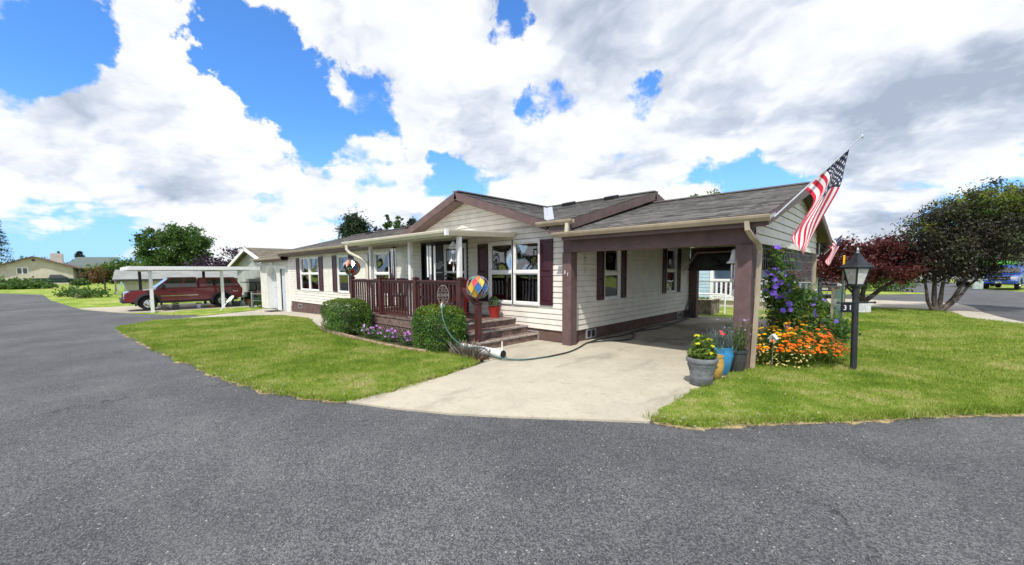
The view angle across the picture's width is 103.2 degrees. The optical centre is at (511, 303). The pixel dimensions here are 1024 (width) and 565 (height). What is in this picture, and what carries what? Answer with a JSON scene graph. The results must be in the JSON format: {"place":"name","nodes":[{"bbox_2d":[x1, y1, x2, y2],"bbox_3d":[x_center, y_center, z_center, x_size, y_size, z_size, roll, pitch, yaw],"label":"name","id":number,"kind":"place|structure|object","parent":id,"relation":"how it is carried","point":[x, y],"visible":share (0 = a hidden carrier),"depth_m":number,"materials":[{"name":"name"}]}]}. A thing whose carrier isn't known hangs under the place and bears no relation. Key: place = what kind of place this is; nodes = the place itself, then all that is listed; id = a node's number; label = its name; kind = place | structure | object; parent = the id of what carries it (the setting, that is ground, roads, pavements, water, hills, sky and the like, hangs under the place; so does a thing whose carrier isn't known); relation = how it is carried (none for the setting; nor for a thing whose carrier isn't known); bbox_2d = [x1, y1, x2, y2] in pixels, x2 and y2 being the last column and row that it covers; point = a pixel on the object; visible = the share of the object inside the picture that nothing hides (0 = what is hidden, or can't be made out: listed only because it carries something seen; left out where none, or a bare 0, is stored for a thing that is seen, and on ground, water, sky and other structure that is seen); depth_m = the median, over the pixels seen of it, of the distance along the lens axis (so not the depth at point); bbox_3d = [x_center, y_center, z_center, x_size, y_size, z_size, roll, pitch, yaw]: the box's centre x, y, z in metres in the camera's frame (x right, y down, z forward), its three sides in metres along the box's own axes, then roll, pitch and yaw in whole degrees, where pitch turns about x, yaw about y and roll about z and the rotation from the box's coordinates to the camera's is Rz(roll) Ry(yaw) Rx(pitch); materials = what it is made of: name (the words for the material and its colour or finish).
{"place":"outdoors","nodes":[
{"label":"outdoors","id":0,"kind":"place"},
{"bbox_2d":[190,308,329,325],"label":"path","id":1,"kind":"structure","parent":0,"point":[317,319],"depth_m":19.62,"materials":[{"name":"concrete"}]},
{"bbox_2d":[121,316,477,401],"bbox_3d":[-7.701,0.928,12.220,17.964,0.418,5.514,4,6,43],"label":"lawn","id":2,"kind":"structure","parent":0,"point":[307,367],"depth_m":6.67,"materials":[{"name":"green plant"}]},
{"bbox_2d":[319,326,426,351],"bbox_3d":[-3.785,0.851,10.046,5.596,0.075,0.289,4,6,44],"label":"bed edging","id":3,"kind":"object","parent":2,"relation":"on","point":[375,342],"visible":0.6,"depth_m":9.27,"materials":[{"name":"concrete"}]},
{"bbox_2d":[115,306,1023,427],"bbox_3d":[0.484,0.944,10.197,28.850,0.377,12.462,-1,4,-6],"label":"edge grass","id":4,"kind":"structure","parent":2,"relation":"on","point":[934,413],"depth_m":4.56,"materials":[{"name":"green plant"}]},
{"bbox_2d":[147,309,1023,439],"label":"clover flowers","id":5,"kind":"object","parent":2,"relation":"on","point":[606,408],"visible":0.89,"depth_m":5.84,"materials":[{"name":"white plant"}]},
{"bbox_2d":[0,280,1023,564],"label":"road","id":6,"kind":"structure","parent":0,"point":[116,448],"depth_m":3.24,"materials":[{"name":"grey asphalt"}]},
{"bbox_2d":[822,289,924,294],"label":"traffic island","id":7,"kind":"structure","parent":6,"relation":"on","point":[868,292],"depth_m":28.58,"materials":[{"name":"green plant"}]},
{"bbox_2d":[954,276,994,285],"bbox_3d":[43.224,-2.461,37.785,4.300,1.800,2.445,-3,5,-30],"label":"off road car","id":8,"kind":"object","parent":6,"relation":"on","point":[961,281],"visible":0.22,"depth_m":37.54,"materials":[{"name":"silver metal"}]},
{"bbox_2d":[972,278,983,288],"bbox_3d":[37.437,-1.587,32.634,0.610,0.920,0.560,4,6,43],"label":"utility box","id":9,"kind":"object","parent":6,"relation":"on","point":[976,285],"visible":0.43,"depth_m":32.46,"materials":[{"name":"white metal"}]},
{"bbox_2d":[0,279,1023,320],"bbox_3d":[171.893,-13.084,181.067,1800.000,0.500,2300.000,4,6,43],"label":"ground","id":10,"kind":"structure","parent":0,"point":[93,302],"depth_m":34.29,"materials":[{"name":"green plant"}]},
{"bbox_2d":[0,220,14,263],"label":"edge pine","id":11,"kind":"object","parent":10,"relation":"on","point":[2,243],"visible":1,"depth_m":60.74,"materials":[{"name":"green plant"}]},
{"bbox_2d":[2,278,52,288],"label":"weed bank","id":12,"kind":"structure","parent":10,"relation":"on","point":[33,286],"depth_m":56.05,"materials":[{"name":"green plant"}]},
{"bbox_2d":[0,276,59,289],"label":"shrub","id":13,"kind":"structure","parent":10,"relation":"on","point":[15,285],"depth_m":54.51,"materials":[{"name":"green plant"}]},
{"bbox_2d":[18,279,58,288],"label":"weed bank","id":14,"kind":"structure","parent":10,"relation":"on","point":[49,285],"depth_m":56.88,"materials":[{"name":"green plant"}]},
{"bbox_2d":[0,251,81,283],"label":"house","id":15,"kind":"structure","parent":10,"relation":"on","point":[34,266],"depth_m":83.62,"materials":[{"name":"beige paint"}]},
{"bbox_2d":[29,275,76,283],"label":"car","id":16,"kind":"object","parent":10,"relation":"on","point":[58,279],"visible":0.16,"depth_m":75.00,"materials":[{"name":"grey paint"}]},
{"bbox_2d":[50,282,90,296],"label":"shrub","id":17,"kind":"object","parent":10,"relation":"on","point":[60,293],"visible":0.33,"depth_m":37.46,"materials":[{"name":"green plant"}]},
{"bbox_2d":[70,278,91,285],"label":"shrub","id":18,"kind":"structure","parent":10,"relation":"on","point":[79,282],"depth_m":69.44,"materials":[{"name":"green plant"}]},
{"bbox_2d":[66,285,115,297],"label":"shrub","id":19,"kind":"object","parent":10,"relation":"on","point":[94,292],"visible":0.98,"depth_m":36.16,"materials":[{"name":"green plant"}]},
{"bbox_2d":[68,257,117,277],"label":"grey house","id":20,"kind":"structure","parent":10,"relation":"on","point":[83,262],"depth_m":101.52,"materials":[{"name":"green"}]},
{"bbox_2d":[77,266,113,283],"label":"shrub","id":21,"kind":"object","parent":10,"relation":"on","point":[95,277],"visible":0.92,"depth_m":80.55,"materials":[{"name":"brown plant"}]},
{"bbox_2d":[77,259,116,282],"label":"distant tree","id":22,"kind":"object","parent":10,"relation":"on","point":[86,268],"visible":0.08,"depth_m":92.72,"materials":[{"name":"green plant"}]},
{"bbox_2d":[99,255,141,283],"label":"distant tree","id":23,"kind":"object","parent":10,"relation":"on","point":[113,264],"visible":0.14,"depth_m":82.30,"materials":[{"name":"green plant"}]},
{"bbox_2d":[78,301,261,312],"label":"carport slab","id":24,"kind":"structure","parent":10,"relation":"on","point":[158,308],"depth_m":25.57,"materials":[{"name":"concrete"}]},
{"bbox_2d":[119,277,244,309],"bbox_3d":[-20.511,-0.675,25.476,2.445,1.910,5.970,4,6,43],"label":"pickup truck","id":25,"kind":"object","parent":24,"relation":"on","point":[178,289],"visible":0.77,"depth_m":24.77,"materials":[{"name":"red paint"}]},
{"bbox_2d":[120,266,259,312],"bbox_3d":[-20.493,-1.066,26.780,6.680,2.590,7.290,4,6,43],"label":"white carport","id":26,"kind":"object","parent":24,"relation":"on","point":[150,269],"visible":0.9,"depth_m":24.27,"materials":[{"name":"paint"}]},
{"bbox_2d":[240,282,259,301],"bbox_3d":[-19.220,-0.828,30.040,1.000,1.500,1.290,4,6,43],"label":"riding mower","id":27,"kind":"object","parent":24,"relation":"on","point":[247,295],"visible":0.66,"depth_m":29.67,"materials":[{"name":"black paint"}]},
{"bbox_2d":[246,279,260,291],"bbox_3d":[-19.716,-1.026,30.958,0.840,1.680,0.780,4,6,43],"label":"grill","id":28,"kind":"object","parent":24,"relation":"on","point":[249,286],"visible":0.42,"depth_m":30.62,"materials":[{"name":"black metal"}]},
{"bbox_2d":[129,221,219,265],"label":"broad tree","id":29,"kind":"object","parent":10,"relation":"on","point":[183,245],"visible":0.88,"depth_m":60.29,"materials":[{"name":"green plant"}]},
{"bbox_2d":[112,270,237,290],"bbox_3d":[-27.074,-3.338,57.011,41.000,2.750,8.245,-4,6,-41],"label":"carport roof","id":30,"kind":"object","parent":10,"relation":"on","point":[129,279],"visible":0.12,"depth_m":43.46,"materials":[{"name":"beige paint"}]},
{"bbox_2d":[171,254,234,266],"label":"purple tree","id":31,"kind":"object","parent":10,"relation":"on","point":[210,261],"visible":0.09,"depth_m":56.64,"materials":[{"name":"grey plant"}]},
{"bbox_2d":[173,307,254,316],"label":"verge","id":32,"kind":"structure","parent":10,"relation":"on","point":[205,312],"depth_m":22.42,"materials":[{"name":"green plant"}]},
{"bbox_2d":[213,246,244,266],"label":"purple tree","id":33,"kind":"object","parent":10,"relation":"on","point":[234,252],"visible":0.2,"depth_m":55.02,"materials":[{"name":"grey plant"}]},
{"bbox_2d":[227,247,289,297],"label":"neighbour house","id":34,"kind":"structure","parent":10,"relation":"on","point":[244,256],"depth_m":32.98,"materials":[{"name":"grey"}]},
{"bbox_2d":[250,254,290,310],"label":"garage","id":35,"kind":"structure","parent":10,"relation":"on","point":[274,277],"depth_m":23.13,"materials":[{"name":"beige plastic"}]},
{"bbox_2d":[273,269,277,308],"bbox_3d":[-13.450,-0.857,23.426,1.750,2.410,0.065,4,6,43],"label":"garage door","id":36,"kind":"structure","parent":35,"relation":"in","point":[274,273],"depth_m":23.77,"materials":[{"name":"white metal"}]},
{"bbox_2d":[281,269,286,310],"bbox_3d":[-12.279,-0.726,22.014,0.900,2.350,0.055,4,6,43],"label":"side door","id":37,"kind":"structure","parent":35,"relation":"in","point":[283,270],"depth_m":22.09,"materials":[{"name":"silver metal"}]},
{"bbox_2d":[115,329,477,402],"bbox_3d":[-7.761,0.971,12.244,17.964,0.419,5.595,4,6,43],"label":"lawn thatch","id":38,"kind":"object","parent":10,"relation":"on","point":[299,398],"visible":0.1,"depth_m":6.21,"materials":[{"name":"beige plant"}]},
{"bbox_2d":[333,207,374,238],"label":"tree","id":39,"kind":"object","parent":10,"relation":"on","point":[354,224],"visible":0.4,"depth_m":41.00,"materials":[{"name":"green plant"}]},
{"bbox_2d":[382,214,403,229],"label":"columnar tree","id":40,"kind":"object","parent":10,"relation":"on","point":[387,225],"visible":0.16,"depth_m":45.39,"materials":[{"name":"green plant"}]},
{"bbox_2d":[323,330,489,362],"bbox_3d":[-3.004,0.954,10.022,7.180,0.160,0.980,4,6,43],"label":"flower bed","id":41,"kind":"object","parent":10,"relation":"on","point":[388,342],"visible":0.1,"depth_m":9.58,"materials":[{"name":"soil"}]},
{"bbox_2d":[319,297,372,333],"bbox_3d":[-4.575,0.345,11.254,1.571,1.028,1.085,4,6,43],"label":"boxwood hedge","id":42,"kind":"object","parent":41,"relation":"on","point":[341,315],"visible":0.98,"depth_m":10.88,"materials":[{"name":"green plant"}]},
{"bbox_2d":[361,327,373,337],"bbox_3d":[-3.592,0.744,10.175,0.387,0.325,0.342,2,5,27],"label":"petunia","id":43,"kind":"object","parent":41,"relation":"on","point":[368,332],"visible":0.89,"depth_m":10.13,"materials":[{"name":"green plant"}]},
{"bbox_2d":[376,330,390,341],"bbox_3d":[-3.023,0.784,9.610,0.387,0.325,0.342,1,5,14],"label":"petunia","id":44,"kind":"object","parent":41,"relation":"on","point":[384,337],"visible":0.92,"depth_m":9.58,"materials":[{"name":"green plant"}]},
{"bbox_2d":[386,330,399,341],"bbox_3d":[-2.804,0.787,9.556,0.387,0.325,0.342,3,5,34],"label":"petunia","id":45,"kind":"object","parent":41,"relation":"on","point":[392,335],"visible":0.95,"depth_m":9.51,"materials":[{"name":"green plant"}]},
{"bbox_2d":[399,333,413,345],"bbox_3d":[-2.352,0.820,9.087,0.387,0.325,0.342,2,5,26],"label":"petunia","id":46,"kind":"object","parent":41,"relation":"on","point":[407,342],"visible":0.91,"depth_m":9.06,"materials":[{"name":"purple plant"}]},
{"bbox_2d":[410,303,467,352],"bbox_3d":[-1.541,0.513,8.554,1.283,1.050,0.934,4,6,43],"label":"boxwood hedge","id":47,"kind":"object","parent":41,"relation":"on","point":[431,333],"visible":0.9,"depth_m":8.24,"materials":[{"name":"green plant"}]},
{"bbox_2d":[437,285,448,312],"bbox_3d":[-1.411,0.315,8.292,0.190,1.365,0.197,4,6,43],"label":"hose ornament","id":48,"kind":"object","parent":41,"relation":"on","point":[444,295],"visible":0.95,"depth_m":8.26,"materials":[{"name":"metal"}]},
{"bbox_2d":[442,337,494,360],"bbox_3d":[-0.781,0.897,7.752,1.405,0.369,0.648,4,6,43],"label":"lavender","id":49,"kind":"object","parent":41,"relation":"on","point":[472,351],"visible":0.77,"depth_m":7.71,"materials":[{"name":"grey plant"}]},
{"bbox_2d":[349,276,537,347],"bbox_3d":[-2.184,0.080,11.027,5.926,1.625,1.917,4,6,43],"label":"porch","id":50,"kind":"object","parent":10,"relation":"on","point":[486,330],"visible":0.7,"depth_m":9.90,"materials":[{"name":"brown wood"}]},
{"bbox_2d":[343,257,360,275],"bbox_3d":[-4.834,-1.101,12.240,0.494,0.590,0.502,4,6,43],"label":"garden spinner","id":51,"kind":"object","parent":50,"relation":"on","point":[353,265],"visible":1,"depth_m":12.12,"materials":[{"name":"multicoloured glass"}]},
{"bbox_2d":[392,279,408,309],"bbox_3d":[-3.459,-0.289,12.790,0.520,0.950,0.490,2,5,26],"label":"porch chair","id":52,"kind":"object","parent":50,"relation":"on","point":[400,294],"visible":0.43,"depth_m":12.72,"materials":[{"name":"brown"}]},
{"bbox_2d":[341,229,515,317],"bbox_3d":[-2.462,-0.535,11.055,5.071,2.553,2.202,4,6,43],"label":"porch cover","id":53,"kind":"object","parent":50,"relation":"attached to","point":[410,239],"visible":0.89,"depth_m":10.19,"materials":[{"name":"white metal"}]},
{"bbox_2d":[391,246,396,283],"bbox_3d":[-3.110,-0.999,10.693,0.140,1.160,0.138,4,6,43],"label":"wind chime","id":54,"kind":"object","parent":53,"relation":"hanging from","point":[392,253],"visible":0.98,"depth_m":10.65,"materials":[{"name":"white metal"}]},
{"bbox_2d":[426,243,435,279],"bbox_3d":[-1.890,-0.859,9.545,0.220,1.280,0.217,4,6,43],"label":"wind chime","id":55,"kind":"object","parent":53,"relation":"hanging from","point":[429,265],"visible":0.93,"depth_m":9.50,"materials":[{"name":"white metal"}]},
{"bbox_2d":[449,242,456,272],"bbox_3d":[-1.293,-1.059,8.961,0.212,0.800,0.209,4,6,43],"label":"hanging mobile","id":56,"kind":"object","parent":53,"relation":"hanging from","point":[453,252],"visible":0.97,"depth_m":8.96,"materials":[{"name":"metal"}]},
{"bbox_2d":[406,275,455,305],"bbox_3d":[-2.288,-0.262,11.556,1.543,1.074,0.691,4,6,43],"label":"twig settee","id":57,"kind":"object","parent":50,"relation":"on","point":[440,287],"visible":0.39,"depth_m":11.54,"materials":[{"name":"brown wood"}]},
{"bbox_2d":[451,279,478,316],"bbox_3d":[-1.247,-0.149,10.769,0.520,0.950,0.490,3,6,38],"label":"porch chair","id":58,"kind":"object","parent":50,"relation":"on","point":[465,300],"visible":0.28,"depth_m":10.68,"materials":[{"name":"brown wood"}]},
{"bbox_2d":[466,272,488,301],"bbox_3d":[-0.714,-0.337,8.417,0.484,0.615,0.492,4,6,43],"label":"garden spinner","id":59,"kind":"object","parent":50,"relation":"on","point":[476,284],"visible":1,"depth_m":8.26,"materials":[{"name":"multicoloured plastic"}]},
{"bbox_2d":[488,296,500,317],"bbox_3d":[-0.445,0.087,10.251,0.364,0.546,0.351,4,6,43],"label":"porch planter","id":60,"kind":"object","parent":50,"relation":"on","point":[494,309],"visible":1,"depth_m":10.16,"materials":[{"name":"red ceramic"}]},
{"bbox_2d":[275,190,690,342],"bbox_3d":[-2.663,-1.350,17.615,18.440,4.377,8.211,4,6,43],"label":"mobile home","id":61,"kind":"object","parent":10,"relation":"on","point":[520,272],"visible":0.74,"depth_m":10.97,"materials":[{"name":"beige plastic"}]},
{"bbox_2d":[299,256,319,290],"bbox_3d":[-9.611,-1.388,19.296,2.310,1.600,0.090,4,6,43],"label":"window","id":62,"kind":"structure","parent":61,"relation":"in","point":[309,276],"depth_m":19.26,"materials":[{"name":"white glass"}]},
{"bbox_2d":[336,255,349,292],"bbox_3d":[-6.964,-1.205,16.797,1.080,1.560,0.090,4,6,43],"label":"window","id":63,"kind":"structure","parent":61,"relation":"in","point":[342,278],"depth_m":16.93,"materials":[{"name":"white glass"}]},
{"bbox_2d":[373,251,388,295],"bbox_3d":[-4.669,-1.054,14.629,1.100,1.560,0.090,4,6,43],"label":"window","id":64,"kind":"structure","parent":61,"relation":"in","point":[381,259],"depth_m":14.67,"materials":[{"name":"white glass"}]},
{"bbox_2d":[424,244,445,304],"bbox_3d":[-2.387,-0.808,12.587,1.070,1.960,0.048,4,6,43],"label":"door panel","id":65,"kind":"structure","parent":61,"relation":"in","point":[439,249],"depth_m":12.45,"materials":[{"name":"glass"}]},
{"bbox_2d":[443,243,466,305],"bbox_3d":[-1.662,-0.742,11.799,1.030,1.940,0.118,4,6,43],"label":"storm door","id":66,"kind":"structure","parent":61,"relation":"in","point":[448,270],"depth_m":11.91,"materials":[{"name":"white glass"}]},
{"bbox_2d":[488,241,512,303],"bbox_3d":[-0.276,-0.786,10.478,0.900,1.580,0.090,4,6,43],"label":"window","id":67,"kind":"structure","parent":61,"relation":"in","point":[500,262],"depth_m":10.51,"materials":[{"name":"white glass"}]},
{"bbox_2d":[512,239,539,305],"bbox_3d":[0.348,-0.745,9.888,0.900,1.580,0.090,4,6,43],"label":"window","id":68,"kind":"structure","parent":61,"relation":"in","point":[526,257],"depth_m":9.91,"materials":[{"name":"white glass"}]},
{"bbox_2d":[604,250,620,299],"bbox_3d":[2.542,-0.761,10.366,0.090,1.330,0.840,4,6,43],"label":"window","id":69,"kind":"structure","parent":61,"relation":"in","point":[612,258],"depth_m":10.45,"materials":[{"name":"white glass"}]},
{"bbox_2d":[666,248,677,293],"bbox_3d":[5.117,-1.045,13.071,0.090,1.450,0.850,4,6,43],"label":"window","id":70,"kind":"structure","parent":61,"relation":"in","point":[672,254],"depth_m":13.17,"materials":[{"name":"clear glass"}]},
{"bbox_2d":[483,340,561,361],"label":"stoop slab","id":71,"kind":"structure","parent":10,"relation":"on","point":[520,348],"depth_m":8.78,"materials":[{"name":"concrete"}]},
{"bbox_2d":[597,316,771,346],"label":"driveway slab","id":72,"kind":"structure","parent":10,"relation":"on","point":[682,333],"depth_m":10.94,"materials":[{"name":"concrete"}]},
{"bbox_2d":[441,300,692,359],"bbox_3d":[2.874,0.291,10.429,9.743,1.037,1.713,-4,6,-37],"label":"garden hose","id":73,"kind":"object","parent":72,"relation":"on","point":[593,341],"visible":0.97,"depth_m":9.33,"materials":[{"name":"green rubber"}]},
{"bbox_2d":[698,297,719,314],"bbox_3d":[7.371,0.057,16.293,1.540,0.699,1.090,4,6,43],"label":"raised planter","id":74,"kind":"object","parent":10,"relation":"on","point":[708,307],"visible":0.36,"depth_m":15.64,"materials":[{"name":"grey concrete"}]},
{"bbox_2d":[699,293,725,313],"bbox_3d":[7.546,0.000,15.876,1.439,0.775,0.056,3,5,37],"label":"pipe rail","id":75,"kind":"object","parent":10,"relation":"on","point":[717,294],"visible":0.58,"depth_m":15.50,"materials":[{"name":"white metal"}]},
{"bbox_2d":[699,281,810,310],"bbox_3d":[9.420,-0.256,16.317,4.332,1.232,0.060,4,6,43],"label":"chain link fence","id":76,"kind":"object","parent":10,"relation":"on","point":[732,283],"visible":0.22,"depth_m":16.83,"materials":[{"name":"metal"}]},
{"bbox_2d":[830,281,845,331],"bbox_3d":[9.999,0.036,12.338,0.091,1.350,10.457,3,6,40],"label":"wire fence","id":77,"kind":"object","parent":10,"relation":"on","point":[833,296],"visible":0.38,"depth_m":9.33,"materials":[{"name":"grey metal"}]},
{"bbox_2d":[784,228,948,301],"bbox_3d":[13.960,-1.293,15.972,6.249,3.304,3.104,1,4,12],"label":"red maple","id":78,"kind":"object","parent":10,"relation":"on","point":[886,265],"visible":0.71,"depth_m":15.60,"materials":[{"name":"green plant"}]},
{"bbox_2d":[860,276,921,291],"bbox_3d":[28.131,-1.784,30.493,3.786,1.965,3.779,4,6,43],"label":"shrub","id":79,"kind":"object","parent":10,"relation":"on","point":[891,287],"visible":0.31,"depth_m":29.82,"materials":[{"name":"green plant"}]},
{"bbox_2d":[889,175,1023,310],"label":"purple leaf tree","id":80,"kind":"object","parent":10,"relation":"on","point":[989,220],"visible":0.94,"depth_m":14.86,"materials":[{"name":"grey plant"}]},
{"bbox_2d":[983,265,1023,288],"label":"pickup truck","id":81,"kind":"object","parent":10,"relation":"on","point":[1019,281],"visible":0.71,"depth_m":31.81,"materials":[{"name":"blue paint"}]},
{"bbox_2d":[0,0,1023,264],"label":"sky","id":82,"kind":"structure","parent":0,"point":[249,123],"materials":[{"name":"white"}]},
{"bbox_2d":[347,338,731,422],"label":"driveway","id":83,"kind":"structure","parent":0,"point":[629,381],"depth_m":5.76,"materials":[{"name":"concrete"}]},
{"bbox_2d":[455,341,506,357],"bbox_3d":[-0.699,0.853,8.069,1.439,0.334,0.187,3,6,41],"label":"drain pipe","id":84,"kind":"object","parent":83,"relation":"on","point":[501,352],"visible":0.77,"depth_m":7.65,"materials":[{"name":"white plastic"}]},
{"bbox_2d":[551,181,832,369],"bbox_3d":[5.103,-0.940,10.272,3.990,3.577,8.208,4,6,43],"label":"carport","id":85,"kind":"object","parent":83,"relation":"on","point":[745,225],"visible":0.81,"depth_m":7.70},
{"bbox_2d":[726,249,735,296],"bbox_3d":[3.772,-0.539,6.901,0.240,0.870,0.240,4,6,43],"label":"wind chime","id":86,"kind":"object","parent":85,"relation":"hanging from","point":[732,268],"visible":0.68,"depth_m":6.88,"materials":[{"name":"white metal"}]},
{"bbox_2d":[684,247,803,270],"bbox_3d":[6.991,-1.652,12.333,2.980,1.342,1.310,4,6,43],"label":"truck canopy","id":87,"kind":"object","parent":85,"relation":"attached to","point":[715,260],"visible":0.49,"depth_m":12.25,"materials":[{"name":"grey plastic"}]},
{"bbox_2d":[698,254,786,267],"bbox_3d":[6.666,-1.211,11.893,2.350,0.350,0.095,4,6,43],"label":"window","id":88,"kind":"structure","parent":87,"relation":"in","point":[716,261],"depth_m":12.27,"materials":[{"name":"glass"}]},
{"bbox_2d":[771,134,863,253],"bbox_3d":[4.606,-1.651,6.147,1.560,1.827,0.200,-1,4,-7],"label":"flag","id":89,"kind":"object","parent":85,"relation":"attached to","point":[822,187],"visible":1,"depth_m":6.19,"materials":[{"name":"fabric"}]},
{"bbox_2d":[825,230,848,265],"bbox_3d":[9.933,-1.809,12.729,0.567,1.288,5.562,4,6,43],"label":"flag","id":90,"kind":"object","parent":85,"relation":"attached to","point":[835,246],"visible":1,"depth_m":14.49,"materials":[{"name":"red fabric"}]},
{"bbox_2d":[686,334,721,386],"bbox_3d":[2.717,0.798,5.801,0.440,0.727,0.440,4,6,43],"label":"potted plant","id":91,"kind":"object","parent":83,"relation":"on","point":[702,361],"visible":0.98,"depth_m":5.70,"materials":[{"name":"yellow plant"}]},
{"bbox_2d":[713,354,723,379],"bbox_3d":[3.036,0.959,6.094,0.265,0.357,0.265,4,6,43],"label":"flower pot","id":92,"kind":"object","parent":83,"relation":"on","point":[719,369],"visible":0.31,"depth_m":5.98,"materials":[{"name":"ceramic"}]},
{"bbox_2d":[702,329,741,374],"bbox_3d":[3.280,0.748,6.409,0.672,0.726,0.590,-1,4,-11],"label":"potted plant","id":93,"kind":"object","parent":83,"relation":"on","point":[726,346],"visible":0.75,"depth_m":6.26,"materials":[{"name":"blue plant"}]},
{"bbox_2d":[717,318,758,371],"bbox_3d":[3.604,0.663,6.449,0.469,0.884,0.511,-3,5,-31],"label":"potted plant","id":94,"kind":"object","parent":83,"relation":"on","point":[739,358],"visible":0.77,"depth_m":6.38,"materials":[{"name":"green plant"}]},
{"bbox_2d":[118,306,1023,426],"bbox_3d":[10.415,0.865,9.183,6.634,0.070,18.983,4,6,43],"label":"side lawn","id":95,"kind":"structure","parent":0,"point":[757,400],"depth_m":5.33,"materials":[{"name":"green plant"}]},
{"bbox_2d":[767,334,778,364],"bbox_3d":[4.299,0.808,6.698,0.100,0.608,0.137,-4,5,-37],"label":"birdhouse","id":96,"kind":"object","parent":95,"relation":"on","point":[774,337],"visible":0.92,"depth_m":6.67,"materials":[{"name":"white wood"}]},
{"bbox_2d":[756,316,849,367],"bbox_3d":[5.022,0.631,7.102,2.031,0.852,1.429,-3,5,-35],"label":"marigold bush","id":97,"kind":"object","parent":95,"relation":"on","point":[796,344],"visible":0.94,"depth_m":6.82,"materials":[{"name":"orange plant"}]},
{"bbox_2d":[754,245,861,354],"bbox_3d":[6.038,-0.073,8.376,4.492,2.300,1.363,-4,6,-40],"label":"clematis","id":98,"kind":"object","parent":95,"relation":"on","point":[784,300],"visible":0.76,"depth_m":7.29,"materials":[{"name":"green plant"}]},
{"bbox_2d":[653,413,1023,430],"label":"side lawn thatch","id":99,"kind":"object","parent":95,"relation":"on","point":[854,421],"visible":0.03,"depth_m":4.39,"materials":[{"name":"beige plant"}]},
{"bbox_2d":[840,255,844,317],"bbox_3d":[8.676,-0.203,10.672,0.040,2.100,0.045,4,6,43],"label":"steel stake","id":100,"kind":"object","parent":95,"relation":"on","point":[842,283],"visible":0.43,"depth_m":10.63,"materials":[{"name":"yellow metal"}]},
{"bbox_2d":[837,248,875,369],"bbox_3d":[5.459,0.129,6.496,0.635,2.022,0.312,-1,4,-8],"label":"lamp post","id":101,"kind":"object","parent":95,"relation":"on","point":[857,267],"visible":1,"depth_m":6.44,"materials":[{"name":"black metal"}]},
{"bbox_2d":[690,243,829,308],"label":"blue house","id":102,"kind":"structure","parent":0,"point":[714,275],"depth_m":18.87,"materials":[{"name":"wood"}]},
{"bbox_2d":[822,294,913,298],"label":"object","id":103,"kind":"object","parent":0,"point":[848,296],"visible":0.11,"depth_m":25.93,"materials":[{"name":"concrete"}]},
{"bbox_2d":[822,278,846,296],"bbox_3d":[19.066,-1.238,24.911,2.445,1.650,4.900,3,5,35],"label":"parked car","id":104,"kind":"object","parent":103,"relation":"on","point":[838,285],"visible":0.13,"depth_m":22.82,"materials":[{"name":"grey paint"}]},
{"bbox_2d":[823,298,1023,323],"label":"pavement","id":105,"kind":"structure","parent":0,"point":[967,311],"depth_m":17.33,"materials":[{"name":"concrete"}]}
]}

